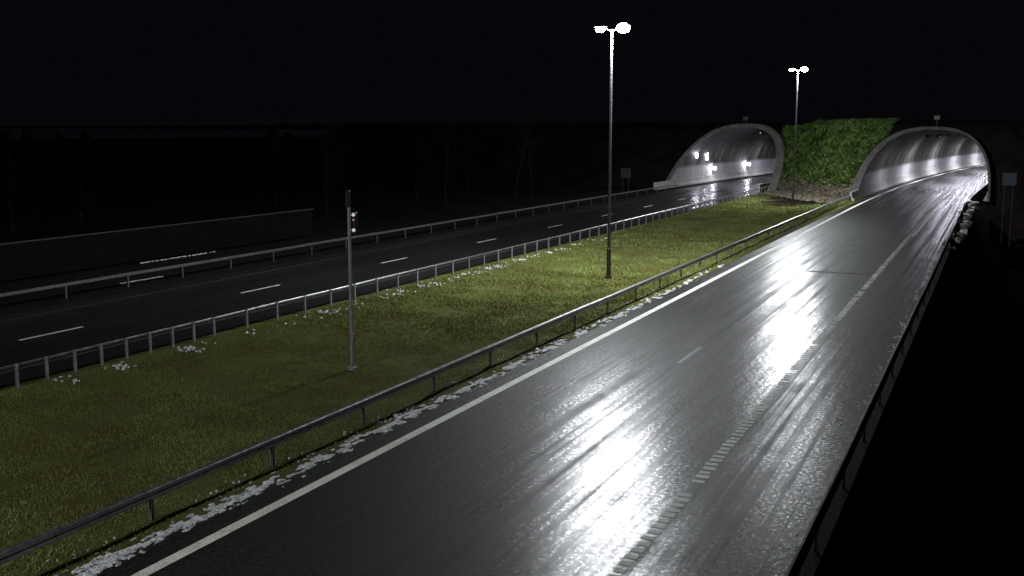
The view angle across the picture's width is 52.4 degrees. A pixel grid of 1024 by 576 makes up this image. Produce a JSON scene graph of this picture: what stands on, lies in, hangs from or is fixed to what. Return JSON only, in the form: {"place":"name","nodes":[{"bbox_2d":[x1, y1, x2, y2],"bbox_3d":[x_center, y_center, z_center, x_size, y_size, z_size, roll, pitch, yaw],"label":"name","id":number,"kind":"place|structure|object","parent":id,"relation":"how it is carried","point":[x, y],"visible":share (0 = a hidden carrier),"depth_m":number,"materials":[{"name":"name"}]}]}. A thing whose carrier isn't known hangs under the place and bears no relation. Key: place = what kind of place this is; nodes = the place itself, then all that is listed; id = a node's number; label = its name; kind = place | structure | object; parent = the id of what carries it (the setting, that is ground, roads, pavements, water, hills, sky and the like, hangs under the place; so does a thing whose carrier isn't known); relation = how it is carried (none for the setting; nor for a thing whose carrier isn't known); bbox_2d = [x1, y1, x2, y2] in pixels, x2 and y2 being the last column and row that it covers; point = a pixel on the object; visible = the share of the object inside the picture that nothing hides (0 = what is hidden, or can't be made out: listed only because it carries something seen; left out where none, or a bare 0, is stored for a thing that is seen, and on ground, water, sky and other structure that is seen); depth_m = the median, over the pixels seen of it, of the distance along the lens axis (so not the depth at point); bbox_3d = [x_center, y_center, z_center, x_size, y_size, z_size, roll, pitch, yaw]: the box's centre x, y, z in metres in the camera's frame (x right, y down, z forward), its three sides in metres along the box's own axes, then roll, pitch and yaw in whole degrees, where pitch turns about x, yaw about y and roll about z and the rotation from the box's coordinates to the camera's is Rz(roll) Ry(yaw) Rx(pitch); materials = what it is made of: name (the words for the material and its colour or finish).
{"place":"outdoors","nodes":[
{"label":"outdoors","id":0,"kind":"place"},
{"bbox_2d":[0,211,530,305],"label":"slip road","id":1,"kind":"structure","parent":0,"point":[43,294],"depth_m":65.32,"materials":[{"name":"grey asphalt"}]},
{"bbox_2d":[0,175,771,387],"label":"wet road","id":2,"kind":"structure","parent":0,"point":[105,322],"depth_m":54.18,"materials":[{"name":"grey asphalt"}]},
{"bbox_2d":[0,177,771,373],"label":"edge line","id":3,"kind":"object","parent":2,"relation":"on","point":[302,299],"visible":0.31,"depth_m":53.13,"materials":[{"name":"paint"}]},
{"bbox_2d":[20,184,757,339],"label":"lane dashes","id":4,"kind":"object","parent":2,"relation":"on","point":[249,291],"visible":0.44,"depth_m":52.46,"materials":[{"name":"white paint"}]},
{"bbox_2d":[653,123,784,191],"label":"road tunnel","id":5,"kind":"structure","parent":2,"relation":"on","point":[732,149],"depth_m":166.75,"materials":[{"name":"concrete"}]},
{"bbox_2d":[0,193,875,575],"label":"grass ground","id":6,"kind":"structure","parent":0,"point":[202,483],"depth_m":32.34,"materials":[{"name":"green plant"}]},
{"bbox_2d":[345,190,357,370],"bbox_3d":[-5.542,-0.220,36.002,0.479,6.300,0.364,4,9,25],"label":"signal pole","id":7,"kind":"object","parent":6,"relation":"on","point":[351,367],"visible":1,"depth_m":35.93,"materials":[{"name":"metal"}]},
{"bbox_2d":[0,186,769,386],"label":"guardrail","id":8,"kind":"object","parent":6,"relation":"on","point":[100,346],"visible":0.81,"depth_m":44.24,"materials":[{"name":"metal"}]},
{"bbox_2d":[0,195,849,564],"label":"guardrail","id":9,"kind":"object","parent":6,"relation":"on","point":[70,527],"visible":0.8,"depth_m":25.80,"materials":[{"name":"metal"}]},
{"bbox_2d":[47,237,947,575],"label":"snow patches","id":10,"kind":"object","parent":6,"relation":"on","point":[107,559],"visible":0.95,"depth_m":25.98,"materials":[{"name":"white snow"}]},
{"bbox_2d":[594,23,629,277],"bbox_3d":[5.486,-7.511,57.837,2.050,14.010,0.608,4,9,25],"label":"street lamp","id":11,"kind":"object","parent":6,"relation":"on","point":[623,28],"visible":1,"depth_m":57.71,"materials":[{"name":"metal"}]},
{"bbox_2d":[789,67,807,205],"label":"street lamp","id":12,"kind":"object","parent":6,"relation":"on","point":[804,69],"visible":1,"depth_m":114.25,"materials":[{"name":"metal"}]},
{"bbox_2d":[757,175,854,203],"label":"rubble","id":13,"kind":"object","parent":6,"relation":"on","point":[803,195],"visible":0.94,"depth_m":129.69,"materials":[{"name":"stone"}]},
{"bbox_2d":[0,137,1023,575],"bbox_3d":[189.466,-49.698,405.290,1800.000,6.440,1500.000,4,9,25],"label":"ground","id":14,"kind":"structure","parent":0,"point":[934,477],"depth_m":54.24,"materials":[{"name":"grass"},{"name":"soil"}]},
{"bbox_2d":[0,208,312,283],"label":"timber fence","id":15,"kind":"object","parent":14,"relation":"on","point":[140,255],"visible":1,"depth_m":64.63,"materials":[{"name":"brown wood"}]},
{"bbox_2d":[315,122,356,218],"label":"bare tree","id":16,"kind":"object","parent":14,"relation":"on","point":[330,171],"visible":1,"depth_m":94.90,"materials":[{"name":"brown plant"}]},
{"bbox_2d":[0,184,677,297],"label":"guardrail","id":17,"kind":"object","parent":14,"relation":"on","point":[65,285],"visible":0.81,"depth_m":63.96,"materials":[{"name":"metal"}]},
{"bbox_2d":[427,116,473,211],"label":"bare tree","id":18,"kind":"object","parent":14,"relation":"on","point":[447,163],"visible":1,"depth_m":102.82,"materials":[{"name":"brown plant"}]},
{"bbox_2d":[497,92,550,204],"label":"bare tree","id":19,"kind":"object","parent":14,"relation":"on","point":[525,139],"visible":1,"depth_m":112.91,"materials":[{"name":"brown plant"}]},
{"bbox_2d":[509,113,545,202],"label":"bare tree","id":20,"kind":"object","parent":14,"relation":"on","point":[529,147],"visible":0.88,"depth_m":117.13,"materials":[{"name":"brown plant"}]},
{"bbox_2d":[621,168,630,195],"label":"traffic sign","id":21,"kind":"object","parent":14,"relation":"on","point":[625,172],"visible":0.96,"depth_m":130.52,"materials":[{"name":"metal"}]},
{"bbox_2d":[785,201,967,575],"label":"guardrail","id":22,"kind":"object","parent":14,"relation":"on","point":[809,537],"visible":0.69,"depth_m":24.68,"materials":[{"name":"metal"}]},
{"bbox_2d":[942,201,980,248],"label":"rocks","id":23,"kind":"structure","parent":14,"relation":"on","point":[961,231],"depth_m":83.78,"materials":[{"name":"stone"}]},
{"bbox_2d":[998,173,1016,286],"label":"traffic sign","id":24,"kind":"object","parent":14,"relation":"on","point":[1009,179],"visible":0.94,"depth_m":90.05,"materials":[{"name":"metal"}]},
{"bbox_2d":[0,120,1023,264],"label":"hillside","id":25,"kind":"structure","parent":0,"point":[649,154],"depth_m":162.16,"materials":[{"name":"soil"}]},
{"bbox_2d":[781,117,901,187],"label":"embankment foliage","id":26,"kind":"object","parent":25,"relation":"on","point":[808,168],"visible":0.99,"depth_m":138.59,"materials":[{"name":"green plant"}]},
{"bbox_2d":[0,0,1023,138],"label":"sky","id":27,"kind":"structure","parent":0,"point":[63,62],"materials":[{"name":"black"}]},
{"bbox_2d":[96,164,987,575],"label":"wet road","id":28,"kind":"structure","parent":0,"point":[642,418],"depth_m":26.60,"materials":[{"name":"grey asphalt"}]},
{"bbox_2d":[131,165,982,575],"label":"edge line","id":29,"kind":"object","parent":28,"relation":"on","point":[159,565],"visible":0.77,"depth_m":26.67,"materials":[{"name":"white paint"}]},
{"bbox_2d":[522,347,701,474],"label":"lane dashes","id":30,"kind":"object","parent":28,"relation":"on","point":[564,445],"visible":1,"depth_m":26.26,"materials":[{"name":"paint"}]},
{"bbox_2d":[607,177,981,575],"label":"rumble line","id":31,"kind":"object","parent":28,"relation":"on","point":[672,515],"visible":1,"depth_m":27.63,"materials":[{"name":"paint"}]},
{"bbox_2d":[807,271,874,274],"bbox_3d":[18.759,-0.861,59.354,3.700,0.001,0.500,4,9,25],"label":"repair seam","id":32,"kind":"object","parent":28,"relation":"on","point":[840,272],"visible":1,"depth_m":59.52,"materials":[{"name":"black asphalt"}]},
{"bbox_2d":[848,127,992,201],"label":"road tunnel","id":33,"kind":"structure","parent":28,"relation":"on","point":[903,156],"depth_m":159.68,"materials":[{"name":"concrete"}]},
{"bbox_2d":[934,115,940,126],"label":"surveillance camera","id":34,"kind":"object","parent":33,"relation":"on","point":[938,117],"visible":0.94,"depth_m":134.27,"materials":[{"name":"metal"}]}
]}

